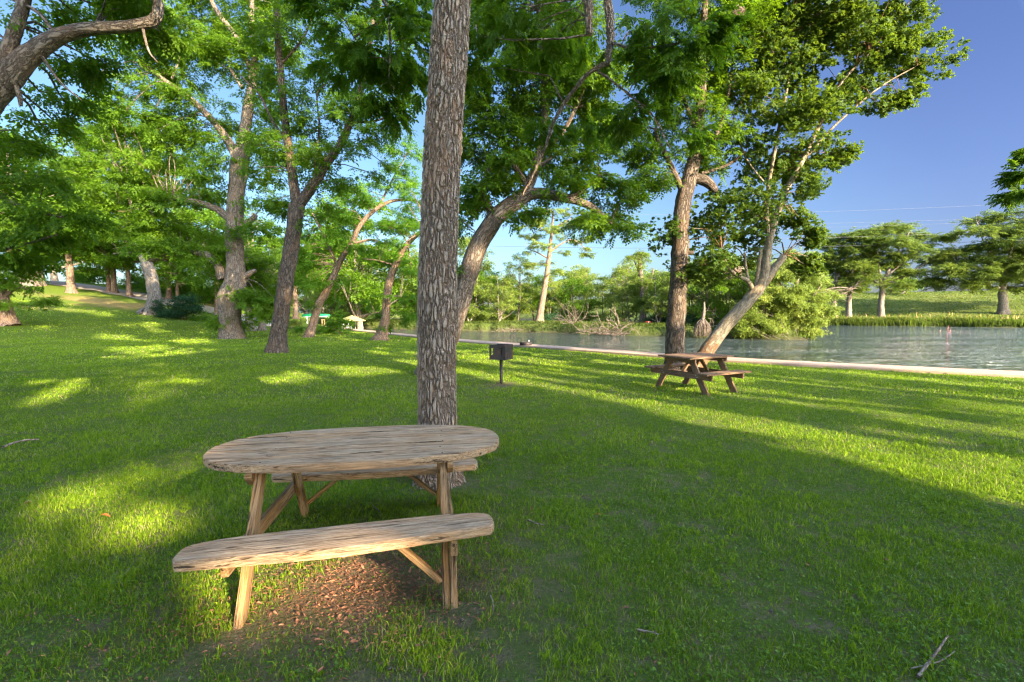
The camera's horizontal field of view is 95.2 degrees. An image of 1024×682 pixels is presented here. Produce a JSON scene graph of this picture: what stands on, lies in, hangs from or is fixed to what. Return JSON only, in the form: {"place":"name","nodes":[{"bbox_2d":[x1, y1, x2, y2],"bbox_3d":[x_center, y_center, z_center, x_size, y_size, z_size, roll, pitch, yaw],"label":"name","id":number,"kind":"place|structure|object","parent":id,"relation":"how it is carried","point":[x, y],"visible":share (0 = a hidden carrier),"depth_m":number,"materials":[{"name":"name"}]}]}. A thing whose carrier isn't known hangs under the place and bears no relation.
{"place":"outdoors","nodes":[
{"label":"outdoors","id":0,"kind":"place"},
{"bbox_2d":[46,281,258,320],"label":"gravel road","id":1,"kind":"structure","parent":0,"point":[140,296],"depth_m":51.33,"materials":[{"name":"grey gravel"}]},
{"bbox_2d":[0,283,1023,681],"bbox_3d":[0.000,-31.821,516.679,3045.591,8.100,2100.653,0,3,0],"label":"lawn","id":2,"kind":"structure","parent":0,"point":[512,651],"depth_m":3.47,"materials":[{"name":"green plant"}]},
{"bbox_2d":[0,178,59,285],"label":"pecan tree","id":3,"kind":"object","parent":2,"relation":"on","point":[8,189],"visible":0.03,"depth_m":45.41,"materials":[{"name":"green plant"}]},
{"bbox_2d":[0,206,65,326],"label":"pecan tree","id":4,"kind":"object","parent":2,"relation":"on","point":[8,317],"visible":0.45,"depth_m":28.42,"materials":[{"name":"green plant"}]},
{"bbox_2d":[0,122,101,286],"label":"pecan tree","id":5,"kind":"object","parent":2,"relation":"on","point":[29,283],"visible":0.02,"depth_m":45.58,"materials":[{"name":"green plant"}]},
{"bbox_2d":[0,193,133,293],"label":"oak tree","id":6,"kind":"object","parent":2,"relation":"on","point":[70,284],"visible":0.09,"depth_m":46.57,"materials":[{"name":"green plant"}]},
{"bbox_2d":[50,169,104,280],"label":"pecan tree","id":7,"kind":"object","parent":2,"relation":"on","point":[53,277],"visible":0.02,"depth_m":71.38,"materials":[{"name":"green plant"}]},
{"bbox_2d":[64,239,120,291],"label":"oak tree","id":8,"kind":"object","parent":2,"relation":"on","point":[106,270],"visible":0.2,"depth_m":49.63,"materials":[{"name":"green plant"}]},
{"bbox_2d":[73,263,117,283],"bbox_3d":[-51.679,-7.818,57.754,4.746,3.616,4.532,-3,4,-36],"label":"shrub","id":9,"kind":"object","parent":2,"relation":"on","point":[92,278],"visible":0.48,"depth_m":57.11,"materials":[{"name":"green plant"}]},
{"bbox_2d":[62,235,138,292],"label":"oak tree","id":10,"kind":"object","parent":2,"relation":"on","point":[114,288],"visible":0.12,"depth_m":50.52,"materials":[{"name":"green plant"}]},
{"bbox_2d":[0,0,207,287],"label":"pecan tree","id":11,"kind":"object","parent":2,"relation":"on","point":[147,26],"visible":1,"depth_m":8.73,"materials":[{"name":"green plant"}]},
{"bbox_2d":[11,97,222,315],"bbox_3d":[-33.115,-10.891,40.249,15.514,19.648,8.923,0,3,0],"label":"oak tree","id":12,"kind":"object","parent":2,"relation":"on","point":[153,290],"visible":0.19,"depth_m":39.77,"materials":[{"name":"green plant"}]},
{"bbox_2d":[79,233,173,296],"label":"oak tree","id":13,"kind":"object","parent":2,"relation":"on","point":[129,291],"visible":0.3,"depth_m":48.08,"materials":[{"name":"green plant"}]},
{"bbox_2d":[117,271,144,289],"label":"shrub","id":14,"kind":"object","parent":2,"relation":"on","point":[120,284],"visible":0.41,"depth_m":57.42,"materials":[{"name":"green plant"}]},
{"bbox_2d":[135,278,173,293],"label":"shrub","id":15,"kind":"object","parent":2,"relation":"on","point":[143,286],"visible":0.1,"depth_m":55.82,"materials":[{"name":"green plant"}]},
{"bbox_2d":[118,232,200,298],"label":"oak tree","id":16,"kind":"object","parent":2,"relation":"on","point":[169,295],"visible":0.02,"depth_m":52.02,"materials":[{"name":"green plant"}]},
{"bbox_2d":[20,0,311,338],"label":"pecan tree","id":17,"kind":"object","parent":2,"relation":"on","point":[235,293],"visible":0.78,"depth_m":28.11,"materials":[{"name":"green plant"}]},
{"bbox_2d":[117,155,227,282],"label":"pecan tree","id":18,"kind":"object","parent":2,"relation":"on","point":[201,218],"visible":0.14,"depth_m":70.38,"materials":[{"name":"green plant"}]},
{"bbox_2d":[147,292,205,318],"bbox_3d":[-28.564,-2.819,39.723,4.587,2.839,3.128,0,3,0],"label":"shrub","id":19,"kind":"object","parent":2,"relation":"on","point":[179,310],"visible":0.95,"depth_m":39.57,"materials":[{"name":"green plant"}]},
{"bbox_2d":[151,257,203,302],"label":"oak tree","id":20,"kind":"object","parent":2,"relation":"on","point":[161,267],"visible":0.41,"depth_m":49.03,"materials":[{"name":"green plant"}]},
{"bbox_2d":[165,282,205,298],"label":"shrub","id":21,"kind":"object","parent":2,"relation":"on","point":[183,289],"visible":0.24,"depth_m":53.98,"materials":[{"name":"green plant"}]},
{"bbox_2d":[184,302,216,321],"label":"shrub","id":22,"kind":"object","parent":2,"relation":"on","point":[205,318],"visible":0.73,"depth_m":40.22,"materials":[{"name":"green plant"}]},
{"bbox_2d":[188,282,214,304],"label":"shrub","id":23,"kind":"object","parent":2,"relation":"on","point":[207,296],"visible":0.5,"depth_m":52.20,"materials":[{"name":"green plant"}]},
{"bbox_2d":[155,223,276,314],"bbox_3d":[-28.878,-6.533,45.558,10.617,9.319,9.974,2,4,34],"label":"oak tree","id":24,"kind":"object","parent":2,"relation":"on","point":[186,279],"visible":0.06,"depth_m":43.07,"materials":[{"name":"green plant"}]},
{"bbox_2d":[192,234,295,330],"bbox_3d":[-20.744,-4.312,36.529,7.039,8.254,6.532,-1,4,-20],"label":"pecan tree","id":25,"kind":"object","parent":2,"relation":"on","point":[255,264],"visible":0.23,"depth_m":34.95,"materials":[{"name":"green plant"}]},
{"bbox_2d":[201,207,301,288],"bbox_3d":[-29.928,-9.548,53.939,11.120,12.990,11.077,-2,4,-27],"label":"pecan tree","id":26,"kind":"object","parent":2,"relation":"on","point":[275,245],"visible":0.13,"depth_m":52.76,"materials":[{"name":"green plant"}]},
{"bbox_2d":[245,250,299,330],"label":"pecan tree","id":27,"kind":"object","parent":2,"relation":"on","point":[262,326],"visible":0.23,"depth_m":36.25,"materials":[{"name":"green plant"}]},
{"bbox_2d":[288,318,309,327],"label":"shrub","id":28,"kind":"object","parent":2,"relation":"on","point":[293,323],"visible":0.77,"depth_m":41.48,"materials":[{"name":"green plant"}]},
{"bbox_2d":[261,248,340,318],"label":"oak tree","id":29,"kind":"object","parent":2,"relation":"on","point":[295,315],"visible":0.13,"depth_m":49.87,"materials":[{"name":"green plant"}]},
{"bbox_2d":[292,323,335,332],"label":"shrub","id":30,"kind":"object","parent":2,"relation":"on","point":[299,328],"visible":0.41,"depth_m":37.32,"materials":[{"name":"green plant"}]},
{"bbox_2d":[290,239,342,313],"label":"elm tree","id":31,"kind":"object","parent":2,"relation":"on","point":[301,301],"visible":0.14,"depth_m":99.38,"materials":[{"name":"green plant"}]},
{"bbox_2d":[218,0,425,352],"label":"pecan tree","id":32,"kind":"object","parent":2,"relation":"on","point":[290,159],"visible":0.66,"depth_m":19.05,"materials":[{"name":"green plant"}]},
{"bbox_2d":[308,276,355,323],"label":"tree","id":33,"kind":"object","parent":2,"relation":"on","point":[327,310],"visible":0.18,"depth_m":68.39,"materials":[{"name":"green plant"}]},
{"bbox_2d":[172,425,498,629],"bbox_3d":[-1.046,1.122,3.262,1.930,0.836,1.645,-1,4,-10],"label":"picnic table","id":34,"kind":"object","parent":2,"relation":"on","point":[296,459],"visible":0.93,"depth_m":2.83,"materials":[{"name":"wood"}]},
{"bbox_2d":[315,307,358,333],"bbox_3d":[-13.357,-1.517,35.847,3.114,2.199,2.017,0,3,0],"label":"shrub","id":35,"kind":"object","parent":2,"relation":"on","point":[335,323],"visible":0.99,"depth_m":35.75,"materials":[{"name":"green plant"}]},
{"bbox_2d":[270,133,422,337],"bbox_3d":[-10.341,-6.387,31.207,11.343,13.504,5.219,0,3,0],"label":"pecan tree","id":36,"kind":"object","parent":2,"relation":"on","point":[329,282],"visible":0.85,"depth_m":30.77,"materials":[{"name":"green plant"}]},
{"bbox_2d":[313,231,389,318],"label":"elm tree","id":37,"kind":"object","parent":2,"relation":"on","point":[363,243],"visible":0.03,"depth_m":79.65,"materials":[{"name":"green plant"}]},
{"bbox_2d":[343,315,365,329],"bbox_3d":[-16.610,-1.680,48.462,1.700,1.970,2.208,2,4,35],"label":"gazebo","id":38,"kind":"object","parent":2,"relation":"on","point":[354,317],"visible":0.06,"depth_m":48.20,"materials":[{"name":"white plastic"}]},
{"bbox_2d":[300,187,417,328],"bbox_3d":[-20.646,-9.525,61.304,17.935,20.952,17.866,2,4,33],"label":"pecan tree","id":39,"kind":"object","parent":2,"relation":"on","point":[365,288],"visible":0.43,"depth_m":58.78,"materials":[{"name":"green plant"}]},
{"bbox_2d":[341,258,395,318],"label":"elm tree","id":40,"kind":"object","parent":2,"relation":"on","point":[371,271],"visible":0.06,"depth_m":74.14,"materials":[{"name":"green plant"}]},
{"bbox_2d":[358,190,420,340],"bbox_3d":[-7.006,-4.165,28.627,5.324,9.878,3.140,0,3,0],"label":"cypress tree","id":41,"kind":"object","parent":2,"relation":"on","point":[384,314],"visible":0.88,"depth_m":28.44,"materials":[{"name":"green plant"}]},
{"bbox_2d":[381,247,418,311],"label":"elm tree","id":42,"kind":"object","parent":2,"relation":"on","point":[414,250],"visible":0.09,"depth_m":67.33,"materials":[{"name":"green plant"}]},
{"bbox_2d":[457,235,496,319],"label":"elm tree","id":43,"kind":"object","parent":2,"relation":"on","point":[462,252],"visible":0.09,"depth_m":65.24,"materials":[{"name":"green plant"}]},
{"bbox_2d":[466,312,488,320],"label":"shrub","id":44,"kind":"object","parent":2,"relation":"on","point":[479,317],"visible":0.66,"depth_m":57.14,"materials":[{"name":"green plant"}]},
{"bbox_2d":[467,275,492,320],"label":"bushy tree","id":45,"kind":"object","parent":2,"relation":"on","point":[480,292],"visible":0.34,"depth_m":56.41,"materials":[{"name":"green plant"}]},
{"bbox_2d":[468,268,501,310],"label":"bushy tree","id":46,"kind":"object","parent":2,"relation":"on","point":[489,280],"visible":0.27,"depth_m":59.01,"materials":[{"name":"green plant"}]},
{"bbox_2d":[480,273,518,320],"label":"bushy tree","id":47,"kind":"object","parent":2,"relation":"on","point":[493,293],"visible":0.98,"depth_m":55.32,"materials":[{"name":"green plant"}]},
{"bbox_2d":[488,344,512,383],"bbox_3d":[-0.283,0.699,11.022,0.441,1.235,0.475,2,4,28],"label":"park grill","id":48,"kind":"object","parent":2,"relation":"on","point":[501,352],"visible":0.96,"depth_m":10.91,"materials":[{"name":"metal"}]},
{"bbox_2d":[3,384,1004,681],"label":"leaf litter","id":49,"kind":"object","parent":2,"relation":"on","point":[355,586],"visible":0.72,"depth_m":2.65,"materials":[{"name":"brown plant"}]},
{"bbox_2d":[490,312,520,320],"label":"shrub","id":50,"kind":"object","parent":2,"relation":"on","point":[510,317],"visible":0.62,"depth_m":58.92,"materials":[{"name":"green plant"}]},
{"bbox_2d":[488,274,523,319],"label":"bushy tree","id":51,"kind":"object","parent":2,"relation":"on","point":[515,303],"visible":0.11,"depth_m":65.21,"materials":[{"name":"green plant"}]},
{"bbox_2d":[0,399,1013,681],"bbox_3d":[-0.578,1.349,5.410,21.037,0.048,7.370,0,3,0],"label":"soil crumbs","id":52,"kind":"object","parent":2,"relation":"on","point":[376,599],"visible":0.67,"depth_m":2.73,"materials":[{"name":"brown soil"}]},
{"bbox_2d":[0,407,1023,681],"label":"clover","id":53,"kind":"object","parent":2,"relation":"on","point":[114,467],"visible":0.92,"depth_m":3.04,"materials":[{"name":"green plant"}]},
{"bbox_2d":[273,0,754,490],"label":"pecan tree","id":54,"kind":"object","parent":2,"relation":"on","point":[443,84],"visible":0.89,"depth_m":5.64,"materials":[{"name":"green plant"}]},
{"bbox_2d":[492,252,539,321],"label":"bushy tree","id":55,"kind":"object","parent":2,"relation":"on","point":[524,305],"visible":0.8,"depth_m":57.18,"materials":[{"name":"green plant"}]},
{"bbox_2d":[514,274,553,319],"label":"bushy tree","id":56,"kind":"object","parent":2,"relation":"on","point":[535,302],"visible":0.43,"depth_m":59.80,"materials":[{"name":"green plant"}]},
{"bbox_2d":[414,0,658,375],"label":"pecan tree","id":57,"kind":"object","parent":2,"relation":"on","point":[521,108],"visible":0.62,"depth_m":12.20,"materials":[{"name":"green plant"}]},
{"bbox_2d":[532,271,563,314],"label":"bushy tree","id":58,"kind":"object","parent":2,"relation":"on","point":[552,291],"visible":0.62,"depth_m":57.69,"materials":[{"name":"green plant"}]},
{"bbox_2d":[534,311,563,320],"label":"shrub","id":59,"kind":"object","parent":2,"relation":"on","point":[549,316],"visible":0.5,"depth_m":57.11,"materials":[{"name":"green plant"}]},
{"bbox_2d":[516,207,595,321],"bbox_3d":[5.037,-7.872,53.345,9.788,14.937,5.426,0,3,0],"label":"cypress tree","id":60,"kind":"object","parent":2,"relation":"on","point":[547,264],"visible":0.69,"depth_m":53.43,"materials":[{"name":"green plant"}]},
{"bbox_2d":[534,282,582,321],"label":"bushy tree","id":61,"kind":"object","parent":2,"relation":"on","point":[566,287],"visible":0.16,"depth_m":65.00,"materials":[{"name":"green plant"}]},
{"bbox_2d":[551,302,587,329],"bbox_3d":[6.032,-2.650,48.353,3.999,3.068,3.160,0,3,0],"label":"dead branch","id":62,"kind":"object","parent":2,"relation":"on","point":[561,320],"visible":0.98,"depth_m":48.85,"materials":[{"name":"brown wood"}]},
{"bbox_2d":[554,264,594,299],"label":"elm tree","id":63,"kind":"object","parent":2,"relation":"on","point":[570,275],"visible":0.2,"depth_m":171.46,"materials":[{"name":"green plant"}]},
{"bbox_2d":[548,277,601,321],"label":"bushy tree","id":64,"kind":"object","parent":2,"relation":"on","point":[578,304],"visible":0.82,"depth_m":56.91,"materials":[{"name":"green plant"}]},
{"bbox_2d":[352,318,805,338],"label":"undergrowth","id":65,"kind":"object","parent":2,"relation":"on","point":[591,322],"visible":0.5,"depth_m":50.28,"materials":[{"name":"green plant"}]},
{"bbox_2d":[568,266,604,320],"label":"bushy tree","id":66,"kind":"object","parent":2,"relation":"on","point":[586,269],"visible":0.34,"depth_m":61.29,"materials":[{"name":"green plant"}]},
{"bbox_2d":[581,273,631,321],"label":"bushy tree","id":67,"kind":"object","parent":2,"relation":"on","point":[602,288],"visible":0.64,"depth_m":57.11,"materials":[{"name":"green plant"}]},
{"bbox_2d":[595,305,620,331],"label":"dead branch","id":68,"kind":"object","parent":2,"relation":"on","point":[610,319],"visible":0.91,"depth_m":46.06,"materials":[{"name":"brown wood"}]},
{"bbox_2d":[570,318,647,335],"bbox_3d":[9.249,-1.294,45.091,8.098,2.452,5.237,0,3,0],"label":"driftwood pile","id":69,"kind":"object","parent":2,"relation":"on","point":[606,332],"visible":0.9,"depth_m":44.83,"materials":[{"name":"brown wood"}]},
{"bbox_2d":[600,256,638,321],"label":"bushy tree","id":70,"kind":"object","parent":2,"relation":"on","point":[621,269],"visible":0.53,"depth_m":55.29,"materials":[{"name":"green plant"}]},
{"bbox_2d":[608,266,648,294],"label":"elm tree","id":71,"kind":"object","parent":2,"relation":"on","point":[622,276],"visible":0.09,"depth_m":168.69,"materials":[{"name":"green plant"}]},
{"bbox_2d":[608,272,660,321],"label":"bushy tree","id":72,"kind":"object","parent":2,"relation":"on","point":[621,296],"visible":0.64,"depth_m":51.47,"materials":[{"name":"green plant"}]},
{"bbox_2d":[625,249,660,322],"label":"bushy tree","id":73,"kind":"object","parent":2,"relation":"on","point":[640,255],"visible":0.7,"depth_m":49.42,"materials":[{"name":"green plant"}]},
{"bbox_2d":[623,274,669,321],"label":"bushy tree","id":74,"kind":"object","parent":2,"relation":"on","point":[635,288],"visible":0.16,"depth_m":50.89,"materials":[{"name":"green plant"}]},
{"bbox_2d":[634,270,669,321],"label":"bushy tree","id":75,"kind":"object","parent":2,"relation":"on","point":[660,297],"visible":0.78,"depth_m":46.70,"materials":[{"name":"green plant"}]},
{"bbox_2d":[640,312,666,323],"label":"shrub","id":76,"kind":"object","parent":2,"relation":"on","point":[651,320],"visible":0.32,"depth_m":48.74,"materials":[{"name":"green plant"}]},
{"bbox_2d":[644,268,669,296],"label":"elm tree","id":77,"kind":"object","parent":2,"relation":"on","point":[666,277],"visible":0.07,"depth_m":166.92,"materials":[{"name":"green plant"}]},
{"bbox_2d":[650,262,710,315],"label":"bushy tree","id":78,"kind":"object","parent":2,"relation":"on","point":[688,309],"visible":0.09,"depth_m":47.38,"materials":[{"name":"green plant"}]},
{"bbox_2d":[344,328,1023,377],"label":"seawall","id":79,"kind":"object","parent":2,"relation":"on","point":[973,372],"visible":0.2,"depth_m":14.62,"materials":[{"name":"concrete"}]},
{"bbox_2d":[685,314,700,323],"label":"shrub","id":80,"kind":"object","parent":2,"relation":"on","point":[689,318],"visible":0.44,"depth_m":44.30,"materials":[{"name":"green plant"}]},
{"bbox_2d":[607,0,786,371],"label":"pecan tree","id":81,"kind":"object","parent":2,"relation":"on","point":[697,168],"visible":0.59,"depth_m":12.81,"materials":[{"name":"green plant"}]},
{"bbox_2d":[644,352,751,395],"bbox_3d":[3.999,0.707,10.213,1.334,0.811,1.739,-2,4,-27],"label":"picnic table","id":82,"kind":"object","parent":2,"relation":"on","point":[700,375],"visible":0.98,"depth_m":10.01,"materials":[{"name":"brown wood"}]},
{"bbox_2d":[662,255,740,319],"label":"bushy tree","id":83,"kind":"object","parent":2,"relation":"on","point":[695,290],"visible":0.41,"depth_m":43.58,"materials":[{"name":"green plant"}]},
{"bbox_2d":[704,303,735,326],"bbox_3d":[18.855,-2.343,41.014,6.042,2.625,3.799,0,3,0],"label":"dead branch","id":84,"kind":"object","parent":2,"relation":"on","point":[713,322],"visible":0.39,"depth_m":40.82,"materials":[{"name":"grey wood"}]},
{"bbox_2d":[687,255,753,323],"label":"bushy tree","id":85,"kind":"object","parent":2,"relation":"on","point":[700,301],"visible":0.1,"depth_m":44.93,"materials":[{"name":"green plant"}]},
{"bbox_2d":[698,310,749,325],"bbox_3d":[19.026,-1.805,41.653,5.202,1.943,3.288,0,3,0],"label":"shrub","id":86,"kind":"object","parent":2,"relation":"on","point":[716,318],"visible":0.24,"depth_m":41.33,"materials":[{"name":"green plant"}]},
{"bbox_2d":[708,267,754,315],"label":"bushy tree","id":87,"kind":"object","parent":2,"relation":"on","point":[725,289],"visible":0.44,"depth_m":41.20,"materials":[{"name":"green plant"}]},
{"bbox_2d":[721,261,785,323],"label":"bushy tree","id":88,"kind":"object","parent":2,"relation":"on","point":[736,297],"visible":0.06,"depth_m":42.33,"materials":[{"name":"green plant"}]},
{"bbox_2d":[729,247,845,338],"bbox_3d":[22.907,-3.732,38.870,9.281,8.371,4.787,-1,4,-10],"label":"bush","id":89,"kind":"object","parent":2,"relation":"on","point":[807,320],"visible":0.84,"depth_m":38.22,"materials":[{"name":"green plant"}]},
{"bbox_2d":[647,0,973,371],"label":"sycamore tree","id":90,"kind":"object","parent":2,"relation":"on","point":[836,24],"visible":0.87,"depth_m":12.83,"materials":[{"name":"green plant"}]},
{"bbox_2d":[809,226,877,317],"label":"cypress tree","id":91,"kind":"object","parent":2,"relation":"on","point":[832,263],"visible":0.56,"depth_m":81.41,"materials":[{"name":"green plant"}]},
{"bbox_2d":[822,227,892,316],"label":"cypress tree","id":92,"kind":"object","parent":2,"relation":"on","point":[875,257],"visible":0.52,"depth_m":79.51,"materials":[{"name":"green plant"}]},
{"bbox_2d":[822,279,862,300],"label":"dead branch","id":93,"kind":"object","parent":92,"relation":"attached to","point":[849,289],"visible":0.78,"depth_m":77.15,"materials":[{"name":"brown wood"}]},
{"bbox_2d":[727,290,1023,317],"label":"meadow grass","id":94,"kind":"structure","parent":2,"relation":"on","point":[919,298],"depth_m":89.03,"materials":[{"name":"green plant"}]},
{"bbox_2d":[751,313,1023,326],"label":"bank reeds","id":95,"kind":"object","parent":2,"relation":"on","point":[946,321],"visible":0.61,"depth_m":74.44,"materials":[{"name":"green plant"}]},
{"bbox_2d":[874,272,911,291],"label":"elm tree","id":96,"kind":"object","parent":2,"relation":"on","point":[889,288],"visible":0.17,"depth_m":153.86,"materials":[{"name":"green plant"}]},
{"bbox_2d":[836,219,977,316],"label":"cypress tree","id":97,"kind":"object","parent":2,"relation":"on","point":[907,239],"visible":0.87,"depth_m":77.97,"materials":[{"name":"green plant"}]},
{"bbox_2d":[822,312,1022,320],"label":"seed heads","id":98,"kind":"object","parent":2,"relation":"on","point":[949,313],"visible":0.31,"depth_m":75.48,"materials":[{"name":"plant"}]},
{"bbox_2d":[916,635,948,677],"bbox_3d":[2.050,1.527,2.270,0.446,0.026,0.018,-2,4,-34],"label":"fallen twig","id":99,"kind":"object","parent":2,"relation":"on","point":[929,661],"visible":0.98,"depth_m":2.23,"materials":[{"name":"grey wood"}]},
{"bbox_2d":[915,208,1023,314],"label":"cypress tree","id":100,"kind":"object","parent":2,"relation":"on","point":[993,271],"visible":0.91,"depth_m":75.24,"materials":[{"name":"green plant"}]},
{"bbox_2d":[984,147,1023,214],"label":"pecan tree","id":101,"kind":"object","parent":2,"relation":"on","point":[1013,198],"visible":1,"depth_m":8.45,"materials":[{"name":"green plant"}]},
{"bbox_2d":[991,221,1023,274],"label":"cypress tree","id":102,"kind":"object","parent":2,"relation":"on","point":[1015,267],"visible":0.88,"depth_m":71.93,"materials":[{"name":"green plant"}]},
{"bbox_2d":[0,0,1023,312],"label":"sky","id":103,"kind":"structure","parent":0,"point":[946,152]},
{"bbox_2d":[352,318,1023,370],"bbox_3d":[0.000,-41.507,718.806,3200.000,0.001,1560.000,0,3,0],"label":"water","id":104,"kind":"structure","parent":0,"point":[994,348],"depth_m":32.27,"materials":[{"name":"grey liquid"}]},
{"bbox_2d":[693,302,710,337],"bbox_3d":[16.328,-1.800,40.113,1.378,3.119,1.184,2,4,32],"label":"root mass","id":105,"kind":"object","parent":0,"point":[702,322],"visible":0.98,"depth_m":40.04,"materials":[{"name":"brown wood"}]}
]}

